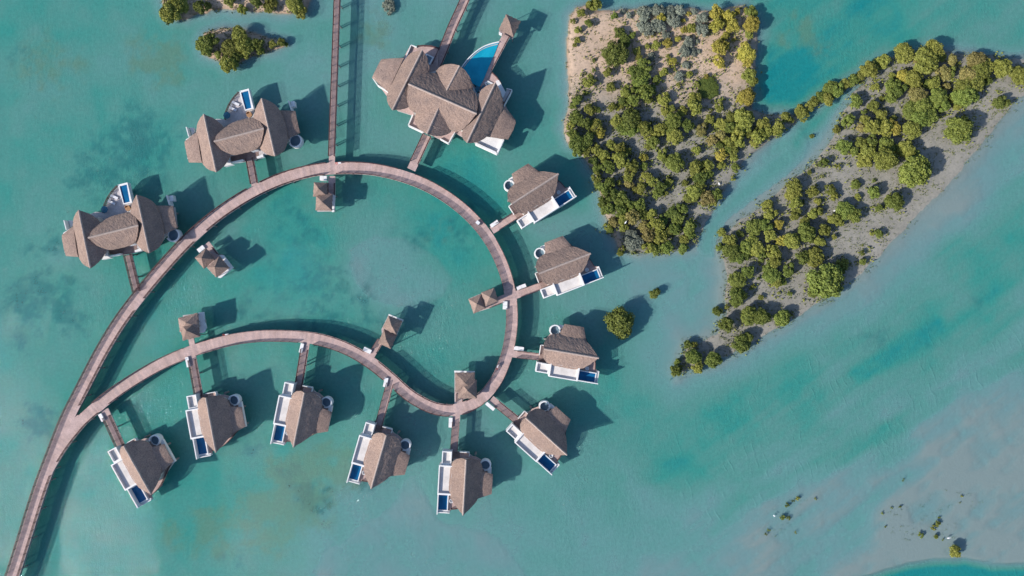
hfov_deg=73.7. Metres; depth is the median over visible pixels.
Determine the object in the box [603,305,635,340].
mangrove tree
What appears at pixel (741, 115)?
mangrove tree
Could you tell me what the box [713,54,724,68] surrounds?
mangrove tree
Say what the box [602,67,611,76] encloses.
mangrove tree
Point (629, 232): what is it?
saltbush
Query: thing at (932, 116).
mangrove tree
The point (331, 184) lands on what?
footbridge
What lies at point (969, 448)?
ground
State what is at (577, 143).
mangrove tree
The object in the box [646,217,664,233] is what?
mangrove tree
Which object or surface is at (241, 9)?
mangrove tree
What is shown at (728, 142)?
mangrove tree
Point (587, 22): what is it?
mangrove tree
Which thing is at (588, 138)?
mangrove tree
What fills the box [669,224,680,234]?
mangrove tree
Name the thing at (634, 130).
mangrove tree
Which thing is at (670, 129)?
mangrove tree
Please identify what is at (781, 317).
mangrove tree
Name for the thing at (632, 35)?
mangrove tree
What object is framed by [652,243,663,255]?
mangrove tree
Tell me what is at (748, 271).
mangrove tree
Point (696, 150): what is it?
mangrove tree
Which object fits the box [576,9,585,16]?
mangrove tree
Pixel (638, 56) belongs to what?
mangrove tree
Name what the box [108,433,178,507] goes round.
overwater villa
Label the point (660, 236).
mangrove tree
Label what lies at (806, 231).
mangrove tree
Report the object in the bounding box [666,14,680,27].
saltbush
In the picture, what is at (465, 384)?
pavilion
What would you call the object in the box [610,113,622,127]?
mangrove tree
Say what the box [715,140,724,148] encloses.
mangrove tree
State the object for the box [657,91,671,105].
mangrove tree
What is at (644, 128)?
mangrove tree
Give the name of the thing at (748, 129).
mangrove tree
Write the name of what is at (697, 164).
mangrove tree
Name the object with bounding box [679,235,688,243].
mangrove tree
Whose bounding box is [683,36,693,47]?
saltbush
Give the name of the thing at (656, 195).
mangrove tree
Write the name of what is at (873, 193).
mangrove tree
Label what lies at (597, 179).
mangrove tree
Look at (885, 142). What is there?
mangrove tree
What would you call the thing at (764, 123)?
mangrove tree
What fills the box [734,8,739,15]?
mangrove tree
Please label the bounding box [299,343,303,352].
service cabinet
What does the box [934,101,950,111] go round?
mangrove tree
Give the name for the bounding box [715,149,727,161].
mangrove tree
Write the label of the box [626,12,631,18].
saltbush
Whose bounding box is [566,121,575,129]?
mangrove tree
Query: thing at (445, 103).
lodge
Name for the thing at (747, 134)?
mangrove tree
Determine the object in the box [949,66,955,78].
mangrove tree
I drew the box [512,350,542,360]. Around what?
footbridge
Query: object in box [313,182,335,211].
pavilion
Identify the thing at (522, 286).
service cabinet
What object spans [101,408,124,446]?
footbridge
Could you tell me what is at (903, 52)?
mangrove tree
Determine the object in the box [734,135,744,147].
mangrove tree
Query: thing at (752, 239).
mangrove tree
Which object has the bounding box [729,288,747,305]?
mangrove tree
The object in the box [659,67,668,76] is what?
mangrove tree
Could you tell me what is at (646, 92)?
mangrove tree
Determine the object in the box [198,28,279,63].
ground scrub
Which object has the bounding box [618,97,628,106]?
mangrove tree
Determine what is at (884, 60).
mangrove tree
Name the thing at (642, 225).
mangrove tree
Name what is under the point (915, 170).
mangrove tree
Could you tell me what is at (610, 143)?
mangrove tree
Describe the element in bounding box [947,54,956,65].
mangrove tree
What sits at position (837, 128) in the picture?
mangrove tree
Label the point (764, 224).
mangrove tree
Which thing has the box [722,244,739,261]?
mangrove tree
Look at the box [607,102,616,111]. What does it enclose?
mangrove tree
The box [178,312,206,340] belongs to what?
pavilion
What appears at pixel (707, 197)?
mangrove tree
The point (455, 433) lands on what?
footbridge
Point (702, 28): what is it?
saltbush
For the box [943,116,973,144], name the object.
mangrove tree
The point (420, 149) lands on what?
footbridge
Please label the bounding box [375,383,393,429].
footbridge
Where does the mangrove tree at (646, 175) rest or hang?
on the ground
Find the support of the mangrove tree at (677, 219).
on the ground
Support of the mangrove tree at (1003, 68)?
on the ground
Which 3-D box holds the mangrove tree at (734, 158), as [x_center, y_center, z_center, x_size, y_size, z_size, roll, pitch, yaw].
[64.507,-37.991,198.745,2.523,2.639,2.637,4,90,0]
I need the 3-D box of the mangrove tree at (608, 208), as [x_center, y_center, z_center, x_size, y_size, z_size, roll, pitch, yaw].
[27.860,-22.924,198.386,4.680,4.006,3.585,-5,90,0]
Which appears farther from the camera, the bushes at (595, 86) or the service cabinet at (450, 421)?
the bushes at (595, 86)
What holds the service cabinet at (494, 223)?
on the footbridge at (506, 221)
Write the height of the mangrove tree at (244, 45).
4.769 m
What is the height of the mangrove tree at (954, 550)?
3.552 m
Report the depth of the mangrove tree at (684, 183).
198.32 m
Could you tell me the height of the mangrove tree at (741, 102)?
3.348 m
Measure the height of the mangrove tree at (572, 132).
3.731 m
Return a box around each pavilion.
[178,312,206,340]
[195,249,234,277]
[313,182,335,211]
[378,314,403,348]
[454,370,476,403]
[468,288,497,312]
[499,14,520,41]
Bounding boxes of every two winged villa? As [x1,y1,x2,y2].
[62,182,182,267]
[185,89,303,171]
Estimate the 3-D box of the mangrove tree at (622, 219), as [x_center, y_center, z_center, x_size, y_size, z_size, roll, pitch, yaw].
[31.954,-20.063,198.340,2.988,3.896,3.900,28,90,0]
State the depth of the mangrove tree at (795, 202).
197.21 m
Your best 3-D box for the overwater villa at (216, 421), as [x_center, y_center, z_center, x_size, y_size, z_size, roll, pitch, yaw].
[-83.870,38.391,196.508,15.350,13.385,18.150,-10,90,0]
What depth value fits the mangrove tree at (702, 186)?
197.70 m
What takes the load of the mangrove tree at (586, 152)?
on the ground
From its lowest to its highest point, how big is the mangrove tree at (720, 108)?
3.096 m
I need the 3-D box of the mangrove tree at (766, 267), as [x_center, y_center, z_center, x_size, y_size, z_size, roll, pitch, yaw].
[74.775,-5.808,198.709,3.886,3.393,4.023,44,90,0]
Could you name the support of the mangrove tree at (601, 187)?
on the ground
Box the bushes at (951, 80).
[680,45,1023,375]
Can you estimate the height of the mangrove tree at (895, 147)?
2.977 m
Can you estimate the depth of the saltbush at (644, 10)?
197.86 m
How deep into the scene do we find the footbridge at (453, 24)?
196.81 m
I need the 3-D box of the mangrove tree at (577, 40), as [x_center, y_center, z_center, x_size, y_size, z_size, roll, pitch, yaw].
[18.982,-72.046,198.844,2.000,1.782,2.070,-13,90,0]
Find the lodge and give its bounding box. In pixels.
[372,34,515,154]
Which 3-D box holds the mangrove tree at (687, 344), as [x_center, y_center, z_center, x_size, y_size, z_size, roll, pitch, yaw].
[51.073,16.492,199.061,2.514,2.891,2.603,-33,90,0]
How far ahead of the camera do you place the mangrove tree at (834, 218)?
197.28 m
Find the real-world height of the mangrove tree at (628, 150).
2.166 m
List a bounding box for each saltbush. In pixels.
[382,0,395,15]
[624,233,644,251]
[625,229,637,237]
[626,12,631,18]
[636,5,652,17]
[636,21,644,32]
[638,16,649,22]
[641,22,654,36]
[647,52,655,60]
[651,18,665,32]
[652,3,665,15]
[661,32,670,39]
[664,5,674,18]
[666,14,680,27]
[673,71,684,81]
[674,5,685,17]
[679,45,689,57]
[682,61,689,68]
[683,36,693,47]
[689,48,696,56]
[691,8,697,14]
[695,23,708,36]
[696,11,707,22]
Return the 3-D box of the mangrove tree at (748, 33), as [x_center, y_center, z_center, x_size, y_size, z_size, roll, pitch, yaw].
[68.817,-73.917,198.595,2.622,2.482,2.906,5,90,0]
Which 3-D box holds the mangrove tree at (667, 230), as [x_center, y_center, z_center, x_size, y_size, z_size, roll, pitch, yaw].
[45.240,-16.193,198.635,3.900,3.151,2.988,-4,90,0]
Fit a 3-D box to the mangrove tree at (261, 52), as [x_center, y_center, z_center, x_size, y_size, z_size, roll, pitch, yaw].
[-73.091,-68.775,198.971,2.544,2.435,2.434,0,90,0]
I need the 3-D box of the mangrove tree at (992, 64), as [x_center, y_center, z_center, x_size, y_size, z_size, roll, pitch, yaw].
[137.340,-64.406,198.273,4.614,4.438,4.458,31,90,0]
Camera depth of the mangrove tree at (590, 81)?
197.32 m
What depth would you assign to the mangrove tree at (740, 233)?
198.30 m
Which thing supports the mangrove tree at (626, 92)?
on the ground
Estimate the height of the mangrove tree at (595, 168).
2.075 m
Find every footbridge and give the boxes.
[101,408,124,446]
[123,254,142,290]
[187,356,203,395]
[189,338,194,345]
[204,242,222,254]
[245,157,257,185]
[295,343,309,389]
[327,176,337,196]
[328,0,342,162]
[370,338,381,356]
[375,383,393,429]
[407,133,431,170]
[432,0,469,65]
[450,415,459,450]
[489,396,518,421]
[490,211,518,232]
[490,295,504,307]
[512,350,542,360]
[516,281,542,297]
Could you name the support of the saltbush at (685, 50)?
on the ground
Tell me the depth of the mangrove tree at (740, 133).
196.28 m
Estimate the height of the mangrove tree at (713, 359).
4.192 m
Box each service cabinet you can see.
[98,413,104,421]
[197,245,204,252]
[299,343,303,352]
[320,176,327,180]
[363,347,371,353]
[383,377,387,386]
[449,417,452,427]
[485,401,494,410]
[490,220,498,226]
[503,301,506,308]
[514,346,523,350]
[516,284,525,289]
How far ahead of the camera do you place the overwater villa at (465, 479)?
193.00 m
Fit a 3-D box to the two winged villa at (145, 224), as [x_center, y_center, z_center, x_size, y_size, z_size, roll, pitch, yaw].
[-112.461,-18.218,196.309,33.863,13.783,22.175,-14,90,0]
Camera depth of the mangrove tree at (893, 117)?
198.49 m
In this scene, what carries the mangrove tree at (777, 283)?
on the ground
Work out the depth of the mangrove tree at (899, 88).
196.72 m
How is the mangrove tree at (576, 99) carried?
on the ground
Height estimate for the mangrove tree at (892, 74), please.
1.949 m
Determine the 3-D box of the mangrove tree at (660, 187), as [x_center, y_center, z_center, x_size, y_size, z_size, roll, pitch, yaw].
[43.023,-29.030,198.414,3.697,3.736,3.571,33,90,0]
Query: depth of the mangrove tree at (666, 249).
197.27 m
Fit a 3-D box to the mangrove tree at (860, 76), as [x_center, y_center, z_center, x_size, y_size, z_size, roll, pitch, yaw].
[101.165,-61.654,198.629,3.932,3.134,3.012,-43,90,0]
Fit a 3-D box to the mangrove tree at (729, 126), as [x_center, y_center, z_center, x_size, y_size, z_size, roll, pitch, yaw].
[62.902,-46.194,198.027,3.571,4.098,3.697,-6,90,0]
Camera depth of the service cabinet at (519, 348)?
196.28 m
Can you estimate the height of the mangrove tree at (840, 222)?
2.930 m
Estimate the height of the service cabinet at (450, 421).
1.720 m
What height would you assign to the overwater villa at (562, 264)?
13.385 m
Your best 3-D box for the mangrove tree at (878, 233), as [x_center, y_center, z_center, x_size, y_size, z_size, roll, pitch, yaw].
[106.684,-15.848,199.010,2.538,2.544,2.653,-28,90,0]
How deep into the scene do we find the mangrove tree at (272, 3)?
197.00 m
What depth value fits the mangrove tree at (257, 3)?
196.77 m
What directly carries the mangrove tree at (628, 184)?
on the ground
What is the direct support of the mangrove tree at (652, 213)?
on the ground
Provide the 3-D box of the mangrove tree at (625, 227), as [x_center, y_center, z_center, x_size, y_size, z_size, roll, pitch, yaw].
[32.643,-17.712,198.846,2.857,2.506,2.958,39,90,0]
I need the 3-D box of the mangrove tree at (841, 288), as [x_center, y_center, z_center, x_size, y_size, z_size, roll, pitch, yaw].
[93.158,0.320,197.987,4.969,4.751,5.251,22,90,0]
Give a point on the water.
(100, 100)
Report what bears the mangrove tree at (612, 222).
on the ground
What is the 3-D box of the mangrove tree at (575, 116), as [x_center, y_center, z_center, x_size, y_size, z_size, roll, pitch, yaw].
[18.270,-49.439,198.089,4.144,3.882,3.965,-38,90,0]
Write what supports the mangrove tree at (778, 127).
on the ground
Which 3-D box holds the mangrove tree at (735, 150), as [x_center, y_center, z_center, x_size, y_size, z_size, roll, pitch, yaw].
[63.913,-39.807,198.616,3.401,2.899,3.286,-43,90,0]
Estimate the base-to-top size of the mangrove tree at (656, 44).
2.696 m
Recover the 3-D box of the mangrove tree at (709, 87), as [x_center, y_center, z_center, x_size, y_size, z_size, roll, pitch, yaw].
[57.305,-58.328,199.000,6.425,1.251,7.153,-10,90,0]
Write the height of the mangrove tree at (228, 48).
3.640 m
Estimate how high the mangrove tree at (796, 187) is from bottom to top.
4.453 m
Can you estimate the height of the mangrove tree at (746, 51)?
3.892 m
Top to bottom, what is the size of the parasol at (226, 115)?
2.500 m
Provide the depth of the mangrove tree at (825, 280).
194.71 m
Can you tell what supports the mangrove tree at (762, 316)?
on the ground
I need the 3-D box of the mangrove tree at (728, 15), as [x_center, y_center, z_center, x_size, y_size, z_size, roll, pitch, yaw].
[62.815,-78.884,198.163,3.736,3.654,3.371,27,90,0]
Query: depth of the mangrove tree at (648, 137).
197.67 m
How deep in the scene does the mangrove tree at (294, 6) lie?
196.97 m
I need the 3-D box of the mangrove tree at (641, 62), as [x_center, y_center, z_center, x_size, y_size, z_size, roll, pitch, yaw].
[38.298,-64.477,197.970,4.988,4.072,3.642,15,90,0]
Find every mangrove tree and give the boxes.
[158,2,181,23]
[167,0,185,13]
[182,0,188,12]
[192,0,208,14]
[195,36,212,55]
[202,33,219,45]
[214,50,220,58]
[219,55,239,73]
[220,38,238,56]
[224,0,235,7]
[229,52,242,62]
[231,25,247,39]
[235,36,254,55]
[237,4,247,14]
[250,0,262,8]
[251,38,264,51]
[256,48,264,55]
[263,2,273,13]
[264,0,278,6]
[268,39,276,47]
[277,38,284,46]
[285,0,304,14]
[296,7,306,19]
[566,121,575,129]
[566,128,579,139]
[568,109,582,123]
[568,135,586,153]
[569,102,576,108]
[571,94,581,104]
[572,150,581,156]
[574,26,581,33]
[574,37,580,42]
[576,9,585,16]
[577,117,591,129]
[582,73,596,87]
[582,146,591,156]
[583,131,593,146]
[584,19,592,26]
[584,103,596,115]
[586,0,601,10]
[588,158,597,165]
[590,118,602,134]
[591,144,602,156]
[591,170,601,184]
[592,164,600,172]
[594,182,607,193]
[595,128,605,138]
[597,196,609,208]
[598,149,609,162]
[600,159,614,173]
[600,202,614,214]
[601,40,629,67]
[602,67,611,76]
[603,177,614,189]
[603,188,619,200]
[603,223,611,229]
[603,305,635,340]
[606,82,615,91]
[606,139,615,150]
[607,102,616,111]
[608,216,618,226]
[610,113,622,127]
[611,12,617,19]
[613,151,629,168]
[613,204,626,216]
[614,27,624,37]
[614,141,625,152]
[614,190,629,204]
[616,102,623,110]
[616,125,625,133]
[616,247,625,255]
[617,35,630,46]
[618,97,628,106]
[618,214,626,225]
[619,121,631,131]
[619,224,629,231]
[620,85,634,97]
[621,127,636,136]
[622,107,640,127]
[624,163,638,175]
[624,174,632,182]
[624,181,633,188]
[624,201,634,211]
[625,147,631,154]
[625,208,640,224]
[627,94,640,106]
[628,32,635,38]
[629,65,643,80]
[629,126,639,133]
[630,159,638,164]
[631,75,648,93]
[632,186,637,193]
[633,46,640,54]
[634,198,645,210]
[635,54,642,60]
[636,58,651,70]
[636,209,647,219]
[637,181,646,194]
[637,221,647,232]
[638,84,654,99]
[638,120,652,135]
[639,154,648,160]
[639,162,647,170]
[639,172,652,183]
[640,70,650,79]
[640,126,653,139]
[641,242,655,253]
[642,226,655,241]
[644,144,651,150]
[645,97,652,103]
[646,136,659,149]
[646,208,657,219]
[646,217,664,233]
[647,177,658,186]
[649,288,660,298]
[651,40,660,50]
[651,189,663,198]
[652,75,660,85]
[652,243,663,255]
[653,123,666,135]
[653,230,667,243]
[654,181,667,194]
[657,13,665,20]
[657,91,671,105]
[657,148,666,159]
[658,213,668,224]
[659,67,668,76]
[660,104,668,115]
[660,241,673,254]
[661,38,672,47]
[663,227,672,236]
[664,112,681,127]
[664,178,673,187]
[665,152,684,173]
[666,127,678,134]
[666,128,683,145]
[666,205,682,218]
[668,104,675,112]
[669,57,676,64]
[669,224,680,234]
[670,364,681,376]
[671,214,685,226]
[673,358,680,364]
[675,36,681,41]
[676,203,687,213]
[677,105,687,116]
[678,243,688,254]
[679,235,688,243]
[680,25,687,33]
[681,118,694,132]
[681,179,688,186]
[683,194,697,203]
[683,219,696,235]
[684,340,692,348]
[684,348,702,363]
[686,71,693,77]
[686,184,702,200]
[687,23,695,33]
[687,91,701,103]
[687,100,702,115]
[687,231,695,239]
[689,159,704,177]
[691,146,701,154]
[691,341,697,347]
[691,361,702,371]
[692,172,708,185]
[696,122,706,136]
[696,183,706,191]
[698,76,718,98]
[700,159,713,171]
[700,190,716,205]
[704,114,714,123]
[704,351,722,367]
[705,134,717,145]
[705,170,713,179]
[708,17,724,32]
[709,4,723,17]
[711,38,729,54]
[711,188,722,200]
[712,306,723,315]
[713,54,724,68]
[714,118,727,130]
[714,131,726,140]
[715,100,723,112]
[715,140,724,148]
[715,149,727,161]
[716,161,726,168]
[716,228,725,236]
[716,242,722,250]
[717,317,733,332]
[721,31,729,41]
[722,137,734,146]
[722,234,737,244]
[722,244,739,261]
[723,9,735,19]
[723,146,731,152]
[724,122,734,132]
[725,18,740,32]
[725,110,734,121]
[727,271,746,287]
[729,145,738,157]
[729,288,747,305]
[730,153,737,160]
[731,126,744,140]
[731,163,739,173]
[731,253,744,263]
[732,333,750,353]
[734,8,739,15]
[734,107,754,127]
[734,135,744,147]
[735,121,751,132]
[735,229,744,236]
[737,43,755,62]
[737,93,743,104]
[738,240,750,254]
[739,87,755,105]
[740,252,750,260]
[740,305,757,325]
[741,67,756,81]
[741,265,754,278]
[742,15,760,32]
[742,57,752,67]
[744,128,751,137]
[744,332,753,344]
[745,4,757,16]
[745,30,752,38]
[745,234,758,247]
[746,77,758,86]
[746,219,760,235]
[749,138,759,146]
[750,129,766,143]
[750,241,765,256]
[753,307,771,325]
[756,117,770,130]
[756,252,766,261]
[758,219,773,230]
[761,199,772,211]
[762,260,772,272]
[762,266,781,283]
[763,208,778,219]
[764,127,772,138]
[764,230,776,242]
[766,244,779,258]
[770,252,781,267]
[771,279,781,287]
[772,120,784,135]
[772,309,790,325]
[774,219,784,229]
[775,235,785,245]
[780,112,791,122]
[781,277,786,285]
[782,262,794,277]
[783,190,801,200]
[783,232,800,249]
[784,178,801,192]
[788,177,801,191]
[788,197,802,212]
[789,209,801,220]
[794,104,804,114]
[794,251,809,264]
[797,108,809,122]
[798,222,815,241]
[799,216,810,224]
[805,103,813,111]
[805,185,819,197]
[805,263,844,298]
[806,246,824,267]
[807,96,818,106]
[807,207,821,218]
[807,291,818,297]
[813,198,821,205]
[813,236,825,245]
[816,91,824,102]
[818,158,828,167]
[818,223,830,235]
[822,80,838,97]
[823,93,833,106]
[824,184,835,194]
[827,213,839,223]
[831,192,837,200]
[832,124,840,133]
[833,82,843,97]
[833,284,843,296]
[835,139,852,154]
[835,201,854,220]
[835,216,843,226]
[836,259,847,273]
[840,78,850,89]
[841,114,855,126]
[841,258,848,266]
[847,208,860,222]
[848,73,859,86]
[848,146,858,156]
[850,93,862,108]
[853,179,860,188]
[854,136,866,146]
[854,193,861,200]
[856,71,864,80]
[856,123,865,132]
[856,154,872,167]
[859,60,878,77]
[859,115,870,124]
[859,258,865,264]
[860,144,876,157]
[863,120,880,133]
[866,100,879,112]
[867,134,877,146]
[867,186,879,199]
[871,83,879,89]
[872,147,899,170]
[874,229,883,238]
[875,53,891,68]
[875,109,886,120]
[875,204,882,210]
[877,119,894,138]
[878,137,893,149]
[883,192,904,211]
[884,77,901,90]
[884,88,898,103]
[889,72,896,78]
[889,115,896,120]
[889,119,900,135]
[890,82,908,97]
[891,142,898,152]
[893,42,914,63]
[896,69,907,82]
[896,140,915,158]
[898,154,931,188]
[902,100,918,119]
[902,120,921,139]
[905,68,923,87]
[908,87,927,102]
[910,110,929,127]
[913,46,939,74]
[914,97,932,112]
[922,79,930,89]
[924,39,944,56]
[926,87,948,106]
[926,107,938,125]
[927,76,940,88]
[933,64,951,81]
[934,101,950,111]
[939,54,946,61]
[942,83,950,90]
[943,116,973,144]
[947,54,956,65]
[947,94,953,103]
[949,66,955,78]
[949,85,975,107]
[949,544,960,557]
[953,104,962,110]
[954,79,973,90]
[959,66,977,80]
[965,75,984,91]
[966,51,987,66]
[971,60,991,78]
[973,91,979,101]
[984,76,992,85]
[986,58,994,71]
[992,95,1011,108]
[993,59,1012,77]
[1008,66,1023,84]
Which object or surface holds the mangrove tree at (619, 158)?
on the ground
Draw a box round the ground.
[157,0,1023,575]
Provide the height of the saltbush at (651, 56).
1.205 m
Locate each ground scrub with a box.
[161,0,288,20]
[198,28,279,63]
[564,3,896,255]
[672,48,1023,374]
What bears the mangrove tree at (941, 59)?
on the ground
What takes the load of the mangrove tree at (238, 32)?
on the ground
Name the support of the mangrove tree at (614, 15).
on the ground
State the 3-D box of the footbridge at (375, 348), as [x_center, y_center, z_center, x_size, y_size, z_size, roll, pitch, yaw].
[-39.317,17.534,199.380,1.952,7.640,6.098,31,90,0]
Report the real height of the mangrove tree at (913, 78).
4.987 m
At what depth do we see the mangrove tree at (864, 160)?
197.31 m
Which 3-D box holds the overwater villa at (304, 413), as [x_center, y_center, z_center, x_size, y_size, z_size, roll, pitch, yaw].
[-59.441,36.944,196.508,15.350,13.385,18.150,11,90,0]
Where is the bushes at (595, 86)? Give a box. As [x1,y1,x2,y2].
[561,4,894,257]
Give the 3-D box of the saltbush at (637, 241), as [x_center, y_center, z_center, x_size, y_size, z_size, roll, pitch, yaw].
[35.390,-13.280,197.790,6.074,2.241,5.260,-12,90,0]
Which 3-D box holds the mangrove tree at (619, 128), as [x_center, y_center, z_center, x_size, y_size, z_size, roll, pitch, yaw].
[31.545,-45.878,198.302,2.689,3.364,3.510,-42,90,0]
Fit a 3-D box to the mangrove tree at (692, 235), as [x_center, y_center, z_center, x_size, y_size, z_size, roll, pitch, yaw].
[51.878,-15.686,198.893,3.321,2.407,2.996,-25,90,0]
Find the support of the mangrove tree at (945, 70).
on the ground
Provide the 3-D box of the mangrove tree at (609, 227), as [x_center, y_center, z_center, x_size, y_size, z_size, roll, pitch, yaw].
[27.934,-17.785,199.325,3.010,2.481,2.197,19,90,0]
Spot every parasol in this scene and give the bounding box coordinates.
[101,206,107,212]
[223,112,229,118]
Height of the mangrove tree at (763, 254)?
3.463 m
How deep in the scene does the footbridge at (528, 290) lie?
196.81 m
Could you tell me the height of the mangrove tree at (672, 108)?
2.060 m
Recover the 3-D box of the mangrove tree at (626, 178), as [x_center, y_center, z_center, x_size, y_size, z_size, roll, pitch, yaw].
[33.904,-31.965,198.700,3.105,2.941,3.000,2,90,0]
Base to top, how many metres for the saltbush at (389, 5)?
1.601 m
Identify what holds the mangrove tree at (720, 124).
on the ground
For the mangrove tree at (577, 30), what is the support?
on the ground
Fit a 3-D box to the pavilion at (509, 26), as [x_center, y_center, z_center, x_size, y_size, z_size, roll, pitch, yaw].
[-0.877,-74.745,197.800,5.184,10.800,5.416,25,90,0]
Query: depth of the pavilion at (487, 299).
193.73 m
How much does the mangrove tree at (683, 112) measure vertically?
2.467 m
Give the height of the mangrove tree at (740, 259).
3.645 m
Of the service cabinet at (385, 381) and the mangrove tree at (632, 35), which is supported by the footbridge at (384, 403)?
the service cabinet at (385, 381)
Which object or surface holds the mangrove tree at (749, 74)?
on the ground
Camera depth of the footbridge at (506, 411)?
196.81 m
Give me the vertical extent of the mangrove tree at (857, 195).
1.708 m
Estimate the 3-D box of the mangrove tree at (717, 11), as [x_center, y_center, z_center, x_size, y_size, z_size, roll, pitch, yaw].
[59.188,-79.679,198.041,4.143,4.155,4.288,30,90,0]
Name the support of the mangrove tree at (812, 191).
on the ground
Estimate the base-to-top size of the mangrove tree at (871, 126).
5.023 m
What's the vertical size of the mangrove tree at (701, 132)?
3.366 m
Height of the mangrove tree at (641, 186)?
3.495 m
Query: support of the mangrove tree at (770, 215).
on the ground
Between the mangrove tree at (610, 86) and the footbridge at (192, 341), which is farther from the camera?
the mangrove tree at (610, 86)
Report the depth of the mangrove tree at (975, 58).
196.69 m
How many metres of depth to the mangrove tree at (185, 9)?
196.98 m
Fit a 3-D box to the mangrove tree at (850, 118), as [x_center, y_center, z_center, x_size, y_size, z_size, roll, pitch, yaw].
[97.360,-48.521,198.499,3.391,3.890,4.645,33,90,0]
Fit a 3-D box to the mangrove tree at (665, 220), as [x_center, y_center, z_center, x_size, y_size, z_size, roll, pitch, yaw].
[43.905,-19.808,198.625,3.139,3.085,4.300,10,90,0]
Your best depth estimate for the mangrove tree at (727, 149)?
197.72 m
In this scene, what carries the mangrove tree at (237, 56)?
on the ground
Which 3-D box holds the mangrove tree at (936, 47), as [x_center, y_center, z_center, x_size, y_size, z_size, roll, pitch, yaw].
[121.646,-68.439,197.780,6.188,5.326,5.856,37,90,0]
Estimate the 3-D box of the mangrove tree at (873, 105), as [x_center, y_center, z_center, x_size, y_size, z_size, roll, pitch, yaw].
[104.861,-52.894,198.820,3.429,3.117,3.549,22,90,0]
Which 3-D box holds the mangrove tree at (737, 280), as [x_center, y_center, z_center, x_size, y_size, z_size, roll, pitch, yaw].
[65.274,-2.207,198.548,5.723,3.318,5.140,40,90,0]
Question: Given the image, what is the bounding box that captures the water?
[0,0,1023,575]
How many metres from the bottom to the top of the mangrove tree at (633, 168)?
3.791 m
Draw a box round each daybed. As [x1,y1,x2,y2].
[124,205,130,210]
[246,111,251,117]
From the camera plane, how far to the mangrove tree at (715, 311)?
198.46 m
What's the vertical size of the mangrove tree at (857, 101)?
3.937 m
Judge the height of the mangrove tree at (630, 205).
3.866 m
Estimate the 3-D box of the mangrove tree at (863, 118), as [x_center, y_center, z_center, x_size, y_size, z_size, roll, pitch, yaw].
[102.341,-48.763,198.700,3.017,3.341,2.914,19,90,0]
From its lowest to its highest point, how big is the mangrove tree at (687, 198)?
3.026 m
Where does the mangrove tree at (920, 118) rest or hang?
on the ground
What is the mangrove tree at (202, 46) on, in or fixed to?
on the ground
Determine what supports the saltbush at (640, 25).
on the ground
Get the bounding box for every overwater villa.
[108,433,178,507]
[185,391,248,458]
[270,380,333,446]
[346,420,411,488]
[437,448,492,514]
[504,164,576,228]
[506,400,570,474]
[534,236,603,298]
[535,324,598,383]
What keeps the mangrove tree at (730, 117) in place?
on the ground
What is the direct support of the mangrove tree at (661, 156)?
on the ground
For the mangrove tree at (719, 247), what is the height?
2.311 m
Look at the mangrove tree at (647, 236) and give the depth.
196.43 m
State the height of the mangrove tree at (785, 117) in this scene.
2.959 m
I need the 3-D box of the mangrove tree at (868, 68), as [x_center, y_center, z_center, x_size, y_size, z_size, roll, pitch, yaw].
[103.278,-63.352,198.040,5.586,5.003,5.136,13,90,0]
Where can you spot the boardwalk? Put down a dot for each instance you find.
(71, 424)
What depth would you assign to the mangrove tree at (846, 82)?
197.65 m
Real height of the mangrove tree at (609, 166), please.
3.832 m
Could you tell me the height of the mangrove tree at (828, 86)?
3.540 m
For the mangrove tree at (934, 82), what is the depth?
197.21 m
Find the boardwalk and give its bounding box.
[4,161,517,575]
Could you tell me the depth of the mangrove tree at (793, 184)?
196.83 m
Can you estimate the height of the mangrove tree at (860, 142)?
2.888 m
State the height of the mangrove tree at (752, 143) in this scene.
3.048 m
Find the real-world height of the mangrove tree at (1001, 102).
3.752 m
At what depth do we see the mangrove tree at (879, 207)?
198.23 m
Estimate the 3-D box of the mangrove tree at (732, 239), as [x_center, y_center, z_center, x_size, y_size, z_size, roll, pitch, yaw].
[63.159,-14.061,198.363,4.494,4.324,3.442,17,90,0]
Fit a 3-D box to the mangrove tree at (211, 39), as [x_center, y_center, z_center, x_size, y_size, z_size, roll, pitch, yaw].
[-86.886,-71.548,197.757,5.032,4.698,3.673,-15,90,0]
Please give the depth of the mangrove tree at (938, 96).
196.92 m
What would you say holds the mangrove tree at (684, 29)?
on the ground
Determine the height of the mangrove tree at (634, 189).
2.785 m
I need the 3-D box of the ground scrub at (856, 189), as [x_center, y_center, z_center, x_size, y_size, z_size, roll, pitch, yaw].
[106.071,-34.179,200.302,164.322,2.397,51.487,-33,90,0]
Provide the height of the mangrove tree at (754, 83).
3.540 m
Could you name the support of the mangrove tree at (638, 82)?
on the ground
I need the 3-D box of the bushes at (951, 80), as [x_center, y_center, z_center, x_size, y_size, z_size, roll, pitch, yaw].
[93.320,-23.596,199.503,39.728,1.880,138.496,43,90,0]
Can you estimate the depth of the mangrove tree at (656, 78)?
198.02 m
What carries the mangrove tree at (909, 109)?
on the ground
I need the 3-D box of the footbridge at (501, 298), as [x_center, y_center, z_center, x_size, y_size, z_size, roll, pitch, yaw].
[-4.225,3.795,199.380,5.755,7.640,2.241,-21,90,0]
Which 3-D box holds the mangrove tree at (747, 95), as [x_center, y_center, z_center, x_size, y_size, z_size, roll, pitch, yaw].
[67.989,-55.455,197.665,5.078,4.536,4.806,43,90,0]
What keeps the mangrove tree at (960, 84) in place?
on the ground
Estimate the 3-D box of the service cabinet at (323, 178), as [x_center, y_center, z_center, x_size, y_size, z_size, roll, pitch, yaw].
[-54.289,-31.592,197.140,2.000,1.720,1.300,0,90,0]
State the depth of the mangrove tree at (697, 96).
196.95 m

